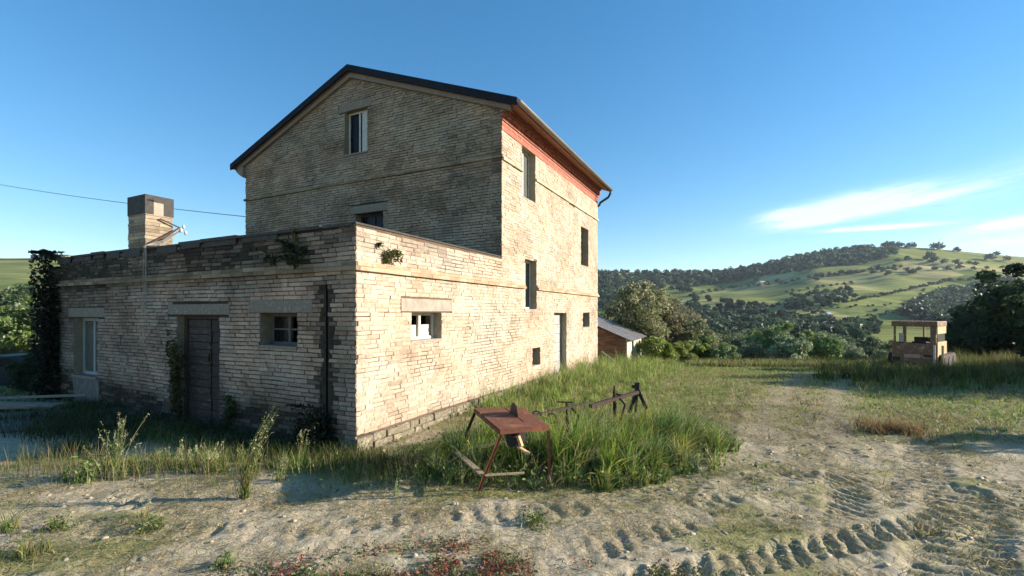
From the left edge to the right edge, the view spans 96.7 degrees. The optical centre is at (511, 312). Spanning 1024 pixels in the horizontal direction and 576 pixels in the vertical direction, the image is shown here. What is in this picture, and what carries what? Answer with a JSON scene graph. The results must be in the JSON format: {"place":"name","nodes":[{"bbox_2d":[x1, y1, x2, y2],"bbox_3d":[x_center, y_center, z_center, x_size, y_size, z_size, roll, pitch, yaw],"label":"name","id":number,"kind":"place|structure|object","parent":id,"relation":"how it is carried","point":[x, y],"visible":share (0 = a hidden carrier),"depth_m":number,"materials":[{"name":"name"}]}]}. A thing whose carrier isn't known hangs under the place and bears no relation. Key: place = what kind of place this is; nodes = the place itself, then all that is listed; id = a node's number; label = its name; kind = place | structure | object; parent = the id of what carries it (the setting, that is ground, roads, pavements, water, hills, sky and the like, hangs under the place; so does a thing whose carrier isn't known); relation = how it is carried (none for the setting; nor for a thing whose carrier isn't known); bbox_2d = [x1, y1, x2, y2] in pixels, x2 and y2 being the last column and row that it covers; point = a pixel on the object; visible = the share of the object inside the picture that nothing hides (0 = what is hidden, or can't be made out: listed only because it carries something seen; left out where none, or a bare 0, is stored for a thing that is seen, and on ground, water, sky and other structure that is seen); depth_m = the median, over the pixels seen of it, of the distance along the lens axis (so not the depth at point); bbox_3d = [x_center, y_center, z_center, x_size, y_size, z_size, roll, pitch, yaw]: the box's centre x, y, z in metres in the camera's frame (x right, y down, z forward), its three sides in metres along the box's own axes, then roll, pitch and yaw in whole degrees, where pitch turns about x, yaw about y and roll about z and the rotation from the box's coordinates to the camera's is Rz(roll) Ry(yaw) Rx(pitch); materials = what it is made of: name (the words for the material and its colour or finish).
{"place":"outdoors","nodes":[
{"label":"outdoors","id":0,"kind":"place"},
{"bbox_2d":[0,386,143,411],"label":"grass","id":1,"kind":"structure","parent":0,"point":[8,390],"depth_m":10.47,"materials":[{"name":"plant"}]},
{"bbox_2d":[0,401,64,408],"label":"timber pile","id":2,"kind":"object","parent":1,"relation":"on","point":[11,405],"visible":0.93,"depth_m":9.25,"materials":[{"name":"wood"}]},
{"bbox_2d":[0,394,84,398],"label":"loose pole","id":3,"kind":"object","parent":1,"relation":"on","point":[39,396],"visible":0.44,"depth_m":10.00,"materials":[{"name":"wood"}]},
{"bbox_2d":[0,348,1023,575],"bbox_3d":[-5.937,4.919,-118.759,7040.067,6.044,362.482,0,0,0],"label":"ground","id":4,"kind":"structure","parent":0,"point":[888,551],"depth_m":4.50,"materials":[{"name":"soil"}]},
{"bbox_2d":[0,291,13,307],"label":"field shrub","id":5,"kind":"object","parent":4,"relation":"on","point":[3,294],"visible":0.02,"depth_m":57.85,"materials":[{"name":"green plant"}]},
{"bbox_2d":[0,304,14,352],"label":"field shrub","id":6,"kind":"object","parent":4,"relation":"on","point":[4,311],"visible":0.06,"depth_m":41.81,"materials":[{"name":"green plant"}]},
{"bbox_2d":[0,353,28,387],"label":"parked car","id":7,"kind":"object","parent":4,"relation":"on","point":[5,379],"visible":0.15,"depth_m":15.13,"materials":[{"name":"paint"}]},
{"bbox_2d":[0,293,29,306],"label":"field shrub","id":8,"kind":"object","parent":4,"relation":"on","point":[16,298],"visible":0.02,"depth_m":52.46,"materials":[{"name":"green plant"}]},
{"bbox_2d":[0,495,34,534],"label":"grass tuft","id":9,"kind":"object","parent":4,"relation":"on","point":[14,527],"visible":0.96,"depth_m":4.10,"materials":[{"name":"plant"}]},
{"bbox_2d":[0,305,36,351],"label":"field shrub","id":10,"kind":"object","parent":4,"relation":"on","point":[14,326],"visible":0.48,"depth_m":39.56,"materials":[{"name":"green plant"}]},
{"bbox_2d":[3,349,39,391],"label":"dark bush","id":11,"kind":"object","parent":4,"relation":"on","point":[21,382],"visible":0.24,"depth_m":11.61,"materials":[{"name":"green plant"}]},
{"bbox_2d":[11,295,39,347],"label":"field shrub","id":12,"kind":"object","parent":4,"relation":"on","point":[27,300],"visible":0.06,"depth_m":42.57,"materials":[{"name":"green plant"}]},
{"bbox_2d":[0,524,56,566],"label":"grass tuft","id":13,"kind":"object","parent":4,"relation":"on","point":[22,551],"visible":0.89,"depth_m":3.63,"materials":[{"name":"plant"}]},
{"bbox_2d":[27,352,46,392],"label":"dark bush","id":14,"kind":"object","parent":4,"relation":"on","point":[32,379],"visible":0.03,"depth_m":11.30,"materials":[{"name":"green plant"}]},
{"bbox_2d":[21,307,59,348],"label":"field shrub","id":15,"kind":"object","parent":4,"relation":"on","point":[31,339],"visible":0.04,"depth_m":39.95,"materials":[{"name":"green plant"}]},
{"bbox_2d":[27,512,81,535],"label":"leafy weed","id":16,"kind":"object","parent":4,"relation":"on","point":[55,526],"visible":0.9,"depth_m":4.11,"materials":[{"name":"green plant"}]},
{"bbox_2d":[0,407,159,432],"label":"concrete slab","id":17,"kind":"structure","parent":4,"relation":"on","point":[14,425],"depth_m":8.41,"materials":[{"name":"concrete"}]},
{"bbox_2d":[59,444,115,485],"bbox_3d":[-5.096,1.845,5.431,0.511,0.436,0.540,0,0,0],"label":"leafy weed","id":18,"kind":"object","parent":4,"relation":"on","point":[85,470],"visible":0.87,"depth_m":5.33,"materials":[{"name":"green plant"}]},
{"bbox_2d":[84,412,149,483],"bbox_3d":[-4.783,1.622,5.466,0.573,0.803,0.520,0,0,6],"label":"tall weed","id":19,"kind":"object","parent":4,"relation":"on","point":[116,462],"visible":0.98,"depth_m":5.48,"materials":[{"name":"green plant"}]},
{"bbox_2d":[129,511,178,534],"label":"leafy weed","id":20,"kind":"object","parent":4,"relation":"on","point":[152,522],"visible":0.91,"depth_m":4.12,"materials":[{"name":"green plant"}]},
{"bbox_2d":[142,444,185,469],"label":"grass tuft","id":21,"kind":"object","parent":4,"relation":"on","point":[168,460],"visible":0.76,"depth_m":5.82,"materials":[{"name":"green plant"}]},
{"bbox_2d":[176,437,196,469],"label":"grass tuft","id":22,"kind":"object","parent":4,"relation":"on","point":[182,460],"visible":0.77,"depth_m":5.84,"materials":[{"name":"green plant"}]},
{"bbox_2d":[0,395,416,490],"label":"wall foot weeds","id":23,"kind":"object","parent":4,"relation":"on","point":[64,428],"depth_m":7.16,"materials":[{"name":"green plant"}]},
{"bbox_2d":[194,442,223,475],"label":"grass tuft","id":24,"kind":"object","parent":4,"relation":"on","point":[212,462],"visible":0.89,"depth_m":5.67,"materials":[{"name":"green plant"}]},
{"bbox_2d":[206,548,237,570],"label":"leafy weed","id":25,"kind":"object","parent":4,"relation":"on","point":[227,561],"visible":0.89,"depth_m":3.48,"materials":[{"name":"green plant"}]},
{"bbox_2d":[219,394,238,430],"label":"wall weed","id":26,"kind":"object","parent":4,"relation":"on","point":[229,412],"depth_m":7.67,"materials":[{"name":"green plant"}]},
{"bbox_2d":[211,406,277,499],"bbox_3d":[-2.863,1.480,4.760,0.730,1.036,0.564,0,0,0],"label":"tall weed","id":27,"kind":"object","parent":4,"relation":"on","point":[245,489],"visible":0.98,"depth_m":4.82,"materials":[{"name":"green plant"}]},
{"bbox_2d":[79,433,440,488],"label":"grass","id":28,"kind":"structure","parent":4,"relation":"on","point":[131,466],"depth_m":5.87,"materials":[{"name":"plant"}]},
{"bbox_2d":[0,430,524,492],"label":"seeding stalks","id":29,"kind":"object","parent":4,"relation":"on","point":[75,462],"visible":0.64,"depth_m":5.67,"materials":[{"name":"green plant"}]},
{"bbox_2d":[272,455,289,482],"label":"grass tuft","id":30,"kind":"object","parent":4,"relation":"on","point":[281,465],"visible":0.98,"depth_m":5.34,"materials":[{"name":"green plant"}]},
{"bbox_2d":[296,428,309,457],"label":"tall weed","id":31,"kind":"object","parent":4,"relation":"on","point":[302,437],"visible":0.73,"depth_m":6.26,"materials":[{"name":"green plant"}]},
{"bbox_2d":[285,403,336,452],"bbox_3d":[-2.956,1.775,6.671,0.804,0.900,0.376,0,0,26],"label":"shrub","id":32,"kind":"object","parent":4,"relation":"on","point":[320,424],"visible":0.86,"depth_m":6.61,"materials":[{"name":"green plant"}]},
{"bbox_2d":[46,64,612,450],"bbox_3d":[-3.658,-2.235,14.152,10.567,9.030,12.573,0,0,26],"label":"farmhouse","id":33,"kind":"object","parent":4,"relation":"on","point":[478,208],"visible":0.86,"depth_m":9.71,"materials":[{"name":"beige brick"}]},
{"bbox_2d":[27,249,61,400],"bbox_3d":[-10.926,0.600,10.621,0.896,4.148,0.416,0,0,26],"label":"creeper","id":34,"kind":"object","parent":33,"relation":"attached to","point":[46,332],"visible":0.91,"depth_m":10.54,"materials":[{"name":"green plant"}]},
{"bbox_2d":[83,318,97,374],"bbox_3d":[-9.385,0.764,10.265,1.105,1.285,0.054,0,0,26],"label":"window","id":35,"kind":"structure","parent":33,"relation":"in","point":[85,320],"depth_m":10.35,"materials":[{"name":"grey paint"}]},
{"bbox_2d":[164,328,185,422],"bbox_3d":[-6.163,1.201,8.352,0.367,1.813,0.260,0,0,26],"label":"creeper","id":36,"kind":"object","parent":33,"relation":"attached to","point":[175,396],"visible":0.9,"depth_m":8.33,"materials":[{"name":"green plant"}]},
{"bbox_2d":[184,315,219,423],"bbox_3d":[-5.597,1.127,8.369,1.310,2.145,0.105,0,0,26],"label":"door","id":37,"kind":"structure","parent":33,"relation":"in","point":[198,399],"depth_m":8.42,"materials":[{"name":"brown wood"}]},
{"bbox_2d":[262,250,276,265],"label":"wall plant","id":38,"kind":"object","parent":33,"relation":"attached to","point":[272,258],"depth_m":7.25,"materials":[{"name":"green plant"}]},
{"bbox_2d":[272,314,297,344],"bbox_3d":[-3.615,0.276,7.443,0.902,0.514,0.054,0,0,26],"label":"window","id":39,"kind":"structure","parent":33,"relation":"in","point":[290,328],"depth_m":7.46,"materials":[{"name":"grey wood"}]},
{"bbox_2d":[275,239,308,270],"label":"wall plant","id":40,"kind":"object","parent":33,"relation":"attached to","point":[291,257],"depth_m":6.93,"materials":[{"name":"green plant"}]},
{"bbox_2d":[291,229,297,245],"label":"wall plant","id":41,"kind":"object","parent":33,"relation":"attached to","point":[294,235],"depth_m":7.00,"materials":[{"name":"green plant"}]},
{"bbox_2d":[349,110,367,153],"bbox_3d":[-4.208,-4.970,12.643,0.834,1.205,0.054,0,0,26],"label":"window","id":42,"kind":"structure","parent":33,"relation":"in","point":[357,113],"depth_m":12.64,"materials":[{"name":"white paint"}]},
{"bbox_2d":[361,213,382,225],"bbox_3d":[-3.758,-2.410,12.487,1.002,0.576,0.054,0,0,26],"label":"window","id":43,"kind":"structure","parent":33,"relation":"in","point":[379,214],"depth_m":12.48,"materials":[{"name":"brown wood"}]},
{"bbox_2d":[377,241,403,264],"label":"wall plant","id":44,"kind":"object","parent":33,"relation":"attached to","point":[385,260],"depth_m":7.04,"materials":[{"name":"green plant"}]},
{"bbox_2d":[411,312,433,339],"bbox_3d":[-1.655,0.239,8.048,0.054,0.479,0.867,0,0,26],"label":"window","id":45,"kind":"structure","parent":33,"relation":"in","point":[418,318],"depth_m":8.09,"materials":[{"name":"white paint"}]},
{"bbox_2d":[522,151,528,198],"bbox_3d":[0.261,-3.577,11.914,0.054,1.298,0.843,0,0,26],"label":"window","id":46,"kind":"structure","parent":33,"relation":"in","point":[523,153],"depth_m":12.23,"materials":[{"name":"white paint"}]},
{"bbox_2d":[524,261,530,308],"bbox_3d":[0.316,-0.727,12.024,0.054,1.294,0.761,0,0,26],"label":"window","id":47,"kind":"structure","parent":33,"relation":"in","point":[529,263],"depth_m":12.32,"materials":[{"name":"white paint"}]},
{"bbox_2d":[554,313,560,372],"bbox_3d":[1.298,1.059,14.006,0.085,2.081,1.087,0,0,26],"label":"door","id":48,"kind":"structure","parent":33,"relation":"in","point":[557,316],"depth_m":14.21,"materials":[{"name":"white wood"}]},
{"bbox_2d":[581,230,582,264],"bbox_3d":[2.374,-2.309,16.219,0.054,1.338,0.854,0,0,26],"label":"window","id":49,"kind":"structure","parent":33,"relation":"in","point":[581,230],"depth_m":16.55,"materials":[{"name":"white wood"}]},
{"bbox_2d":[406,446,455,483],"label":"reed clump","id":50,"kind":"object","parent":4,"relation":"on","point":[421,470],"visible":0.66,"depth_m":5.50,"materials":[{"name":"green plant"}]},
{"bbox_2d":[197,532,732,575],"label":"red creeper","id":51,"kind":"object","parent":4,"relation":"on","point":[441,564],"visible":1,"depth_m":3.43,"materials":[{"name":"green plant"}]},
{"bbox_2d":[450,403,550,490],"bbox_3d":[-0.189,1.620,5.445,1.020,1.040,1.178,0,0,-19],"label":"saw bench","id":52,"kind":"object","parent":4,"relation":"on","point":[513,423],"visible":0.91,"depth_m":5.20,"materials":[{"name":"metal"}]},
{"bbox_2d":[0,411,1023,575],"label":"yard weeds","id":53,"kind":"object","parent":4,"relation":"on","point":[584,492],"visible":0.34,"depth_m":4.98,"materials":[{"name":"green plant"}]},
{"bbox_2d":[1,429,1023,575],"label":"dry clods","id":54,"kind":"object","parent":4,"relation":"on","point":[645,566],"visible":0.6,"depth_m":4.15,"materials":[{"name":"soil"}]},
{"bbox_2d":[514,505,552,529],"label":"leafy weed","id":55,"kind":"object","parent":4,"relation":"on","point":[537,516],"visible":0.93,"depth_m":4.21,"materials":[{"name":"green plant"}]},
{"bbox_2d":[287,420,801,499],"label":"broadleaf weeds","id":56,"kind":"object","parent":4,"relation":"on","point":[498,470],"visible":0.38,"depth_m":5.44,"materials":[{"name":"green plant"}]},
{"bbox_2d":[453,348,688,424],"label":"verge grass","id":57,"kind":"structure","parent":4,"relation":"on","point":[617,368],"depth_m":11.78,"materials":[{"name":"plant"}]},
{"bbox_2d":[556,425,598,468],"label":"reed clump","id":58,"kind":"object","parent":4,"relation":"on","point":[582,455],"visible":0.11,"depth_m":5.86,"materials":[{"name":"green plant"}]},
{"bbox_2d":[532,382,646,457],"bbox_3d":[1.352,1.588,6.714,2.758,0.858,0.589,0,0,-44],"label":"harrow","id":59,"kind":"object","parent":4,"relation":"on","point":[635,393],"visible":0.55,"depth_m":7.03,"materials":[{"name":"black metal"}]},
{"bbox_2d":[598,296,641,340],"bbox_3d":[7.355,1.443,29.927,3.859,5.054,4.309,0,0,-18],"label":"olive tree","id":60,"kind":"object","parent":4,"relation":"on","point":[608,316],"visible":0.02,"depth_m":29.39,"materials":[{"name":"green plant"}]},
{"bbox_2d":[597,315,646,363],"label":"shed","id":61,"kind":"structure","parent":4,"relation":"on","point":[614,338],"depth_m":20.45,"materials":[{"name":"wood"}]},
{"bbox_2d":[603,279,675,340],"bbox_3d":[6.823,0.627,24.583,3.758,4.922,4.197,0,0,10],"label":"olive tree","id":62,"kind":"object","parent":4,"relation":"on","point":[635,317],"visible":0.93,"depth_m":23.75,"materials":[{"name":"green plant"}]},
{"bbox_2d":[637,335,679,360],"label":"bush","id":63,"kind":"object","parent":4,"relation":"on","point":[652,345],"visible":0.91,"depth_m":21.32,"materials":[{"name":"green plant"}]},
{"bbox_2d":[641,294,700,343],"bbox_3d":[8.667,1.140,25.461,3.672,4.307,3.288,0,0,44],"label":"olive tree","id":64,"kind":"object","parent":4,"relation":"on","point":[672,321],"visible":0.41,"depth_m":24.81,"materials":[{"name":"green plant"}]},
{"bbox_2d":[663,341,697,361],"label":"bush","id":65,"kind":"object","parent":4,"relation":"on","point":[683,348],"visible":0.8,"depth_m":22.52,"materials":[{"name":"green plant"}]},
{"bbox_2d":[673,423,709,452],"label":"reed clump","id":66,"kind":"object","parent":4,"relation":"on","point":[691,437],"visible":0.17,"depth_m":6.36,"materials":[{"name":"green plant"}]},
{"bbox_2d":[672,315,722,349],"bbox_3d":[10.412,1.692,26.456,3.645,3.558,3.467,0,0,-7],"label":"olive tree","id":67,"kind":"object","parent":4,"relation":"on","point":[698,326],"visible":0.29,"depth_m":25.58,"materials":[{"name":"green plant"}]},
{"bbox_2d":[688,343,713,358],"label":"bush","id":68,"kind":"object","parent":4,"relation":"on","point":[701,350],"visible":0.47,"depth_m":24.28,"materials":[{"name":"green plant"}]},
{"bbox_2d":[691,426,721,457],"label":"reed clump","id":69,"kind":"object","parent":4,"relation":"on","point":[704,450],"visible":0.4,"depth_m":6.38,"materials":[{"name":"green plant"}]},
{"bbox_2d":[688,335,736,360],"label":"bush","id":70,"kind":"object","parent":4,"relation":"on","point":[719,353],"visible":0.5,"depth_m":24.50,"materials":[{"name":"green plant"}]},
{"bbox_2d":[712,333,741,353],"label":"valley tree","id":71,"kind":"object","parent":4,"relation":"on","point":[725,340],"visible":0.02,"depth_m":54.71,"materials":[{"name":"green plant"}]},
{"bbox_2d":[717,348,741,359],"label":"bush","id":72,"kind":"object","parent":4,"relation":"on","point":[733,355],"visible":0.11,"depth_m":25.65,"materials":[{"name":"green plant"}]},
{"bbox_2d":[725,338,766,360],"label":"valley tree","id":73,"kind":"object","parent":4,"relation":"on","point":[745,349],"visible":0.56,"depth_m":45.31,"materials":[{"name":"green plant"}]},
{"bbox_2d":[742,327,771,358],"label":"valley tree","id":74,"kind":"object","parent":4,"relation":"on","point":[748,337],"visible":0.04,"depth_m":60.15,"materials":[{"name":"green plant"}]},
{"bbox_2d":[748,321,809,359],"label":"valley tree","id":75,"kind":"object","parent":4,"relation":"on","point":[765,341],"visible":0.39,"depth_m":47.13,"materials":[{"name":"green plant"}]},
{"bbox_2d":[763,334,812,359],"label":"bush","id":76,"kind":"object","parent":4,"relation":"on","point":[788,346],"visible":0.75,"depth_m":43.44,"materials":[{"name":"green plant"}]},
{"bbox_2d":[800,329,844,359],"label":"bush","id":77,"kind":"object","parent":4,"relation":"on","point":[823,344],"visible":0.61,"depth_m":46.10,"materials":[{"name":"green plant"}]},
{"bbox_2d":[834,339,856,353],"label":"valley tree","id":78,"kind":"object","parent":4,"relation":"on","point":[847,347],"visible":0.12,"depth_m":58.71,"materials":[{"name":"green plant"}]},
{"bbox_2d":[838,347,867,358],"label":"valley tree","id":79,"kind":"object","parent":4,"relation":"on","point":[853,351],"visible":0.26,"depth_m":49.63,"materials":[{"name":"green plant"}]},
{"bbox_2d":[857,346,880,357],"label":"valley tree","id":80,"kind":"object","parent":4,"relation":"on","point":[868,350],"visible":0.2,"depth_m":61.89,"materials":[{"name":"green plant"}]},
{"bbox_2d":[870,349,887,357],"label":"valley tree","id":81,"kind":"object","parent":4,"relation":"on","point":[877,351],"visible":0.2,"depth_m":56.23,"materials":[{"name":"green plant"}]},
{"bbox_2d":[840,414,945,441],"bbox_3d":[6.224,1.853,7.549,1.766,0.301,1.248,0,0,-16],"label":"rusty grass tuft","id":82,"kind":"object","parent":4,"relation":"on","point":[881,428],"visible":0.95,"depth_m":7.48,"materials":[{"name":"plant"}]},
{"bbox_2d":[884,321,955,366],"bbox_3d":[17.247,1.350,19.228,3.000,1.988,1.980,0,0,-36],"label":"crawler tractor","id":83,"kind":"object","parent":4,"relation":"on","point":[902,348],"visible":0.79,"depth_m":18.43,"materials":[{"name":"orange paint"}]},
{"bbox_2d":[893,513,964,542],"bbox_3d":[3.655,1.901,3.980,0.502,0.156,0.331,0,0,42],"label":"grass tuft","id":84,"kind":"object","parent":4,"relation":"on","point":[930,533],"visible":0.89,"depth_m":3.98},
{"bbox_2d":[929,295,1009,358],"bbox_3d":[27.614,1.176,26.929,4.486,4.726,4.152,0,0,-15],"label":"dark tree","id":85,"kind":"object","parent":4,"relation":"on","point":[953,330],"visible":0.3,"depth_m":27.00,"materials":[{"name":"green plant"}]},
{"bbox_2d":[955,262,1023,356],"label":"dark tree","id":86,"kind":"object","parent":4,"relation":"on","point":[993,312],"visible":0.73,"depth_m":24.43,"materials":[{"name":"green plant"}]},
{"bbox_2d":[1000,293,1023,359],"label":"shade tree","id":87,"kind":"object","parent":4,"relation":"on","point":[1015,303],"visible":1,"depth_m":16.69,"materials":[{"name":"green plant"}]},
{"bbox_3d":[-33.429,-2.175,26.000,0.266,12.676,0.280,0,0,0],"label":"utility pole","id":88,"kind":"object","parent":4,"relation":"on","visible":0},
{"bbox_2d":[0,184,245,216],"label":"overhead cable","id":89,"kind":"object","parent":88,"relation":"attached to","point":[123,202],"visible":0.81,"depth_m":18.01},
{"bbox_2d":[0,246,1023,355],"bbox_3d":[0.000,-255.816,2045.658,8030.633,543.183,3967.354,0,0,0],"label":"hills","id":90,"kind":"structure","parent":0,"point":[14,271],"depth_m":437.11,"materials":[{"name":"plant"}]},
{"bbox_2d":[1,283,36,295],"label":"field shrub","id":91,"kind":"object","parent":90,"relation":"on","point":[25,288],"visible":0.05,"depth_m":67.91,"materials":[{"name":"green plant"}]},
{"bbox_2d":[692,294,768,314],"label":"slope scrub","id":92,"kind":"object","parent":90,"relation":"on","point":[749,307],"visible":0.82,"depth_m":304.10,"materials":[{"name":"green plant"}]},
{"bbox_2d":[597,243,898,308],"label":"ridge wood","id":93,"kind":"object","parent":90,"relation":"on","point":[606,291],"visible":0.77,"depth_m":553.56,"materials":[{"name":"green plant"}]},
{"bbox_2d":[738,328,763,337],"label":"valley tree","id":94,"kind":"object","parent":90,"relation":"on","point":[744,331],"visible":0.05,"depth_m":70.77,"materials":[{"name":"green plant"}]},
{"bbox_2d":[641,299,882,339],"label":"valley belt","id":95,"kind":"object","parent":90,"relation":"on","point":[737,320],"visible":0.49,"depth_m":190.69,"materials":[{"name":"green plant"}]},
{"bbox_2d":[775,285,858,309],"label":"hill scrub","id":96,"kind":"object","parent":90,"relation":"on","point":[825,298],"visible":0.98,"depth_m":296.91,"materials":[{"name":"green plant"}]},
{"bbox_2d":[814,331,846,345],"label":"valley tree","id":97,"kind":"object","parent":90,"relation":"on","point":[835,334],"visible":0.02,"depth_m":71.02,"materials":[{"name":"green plant"}]},
{"bbox_2d":[853,336,881,349],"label":"valley tree","id":98,"kind":"object","parent":90,"relation":"on","point":[872,341],"visible":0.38,"depth_m":96.61,"materials":[{"name":"green plant"}]},
{"bbox_2d":[875,339,893,353],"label":"valley tree","id":99,"kind":"object","parent":90,"relation":"on","point":[886,346],"visible":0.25,"depth_m":79.78,"materials":[{"name":"green plant"}]},
{"bbox_2d":[922,251,936,259],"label":"hedgerow tree","id":100,"kind":"object","parent":90,"relation":"on","point":[927,255],"visible":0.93,"depth_m":530.47,"materials":[{"name":"green plant"}]},
{"bbox_2d":[894,275,1023,322],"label":"hillside wood","id":101,"kind":"object","parent":90,"relation":"on","point":[935,304],"visible":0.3,"depth_m":307.69,"materials":[{"name":"green plant"}]},
{"bbox_2d":[0,0,1023,272],"label":"sky","id":102,"kind":"structure","parent":0,"point":[723,134],"materials":[{"name":"blue"}]},
{"bbox_2d":[410,392,748,492],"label":"tall grass","id":103,"kind":"structure","parent":0,"point":[645,434],"depth_m":5.79,"materials":[{"name":"plant"}]},
{"bbox_2d":[451,361,1023,455],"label":"meadow grass","id":104,"kind":"structure","parent":0,"point":[710,376],"depth_m":10.50,"materials":[{"name":"plant"}]},
{"bbox_2d":[636,356,987,367],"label":"crest grass","id":105,"kind":"structure","parent":0,"point":[768,362],"depth_m":20.56,"materials":[{"name":"plant"}]},
{"bbox_2d":[787,347,1023,393],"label":"rank grass","id":106,"kind":"structure","parent":0,"point":[997,369],"depth_m":14.22,"materials":[{"name":"plant"}]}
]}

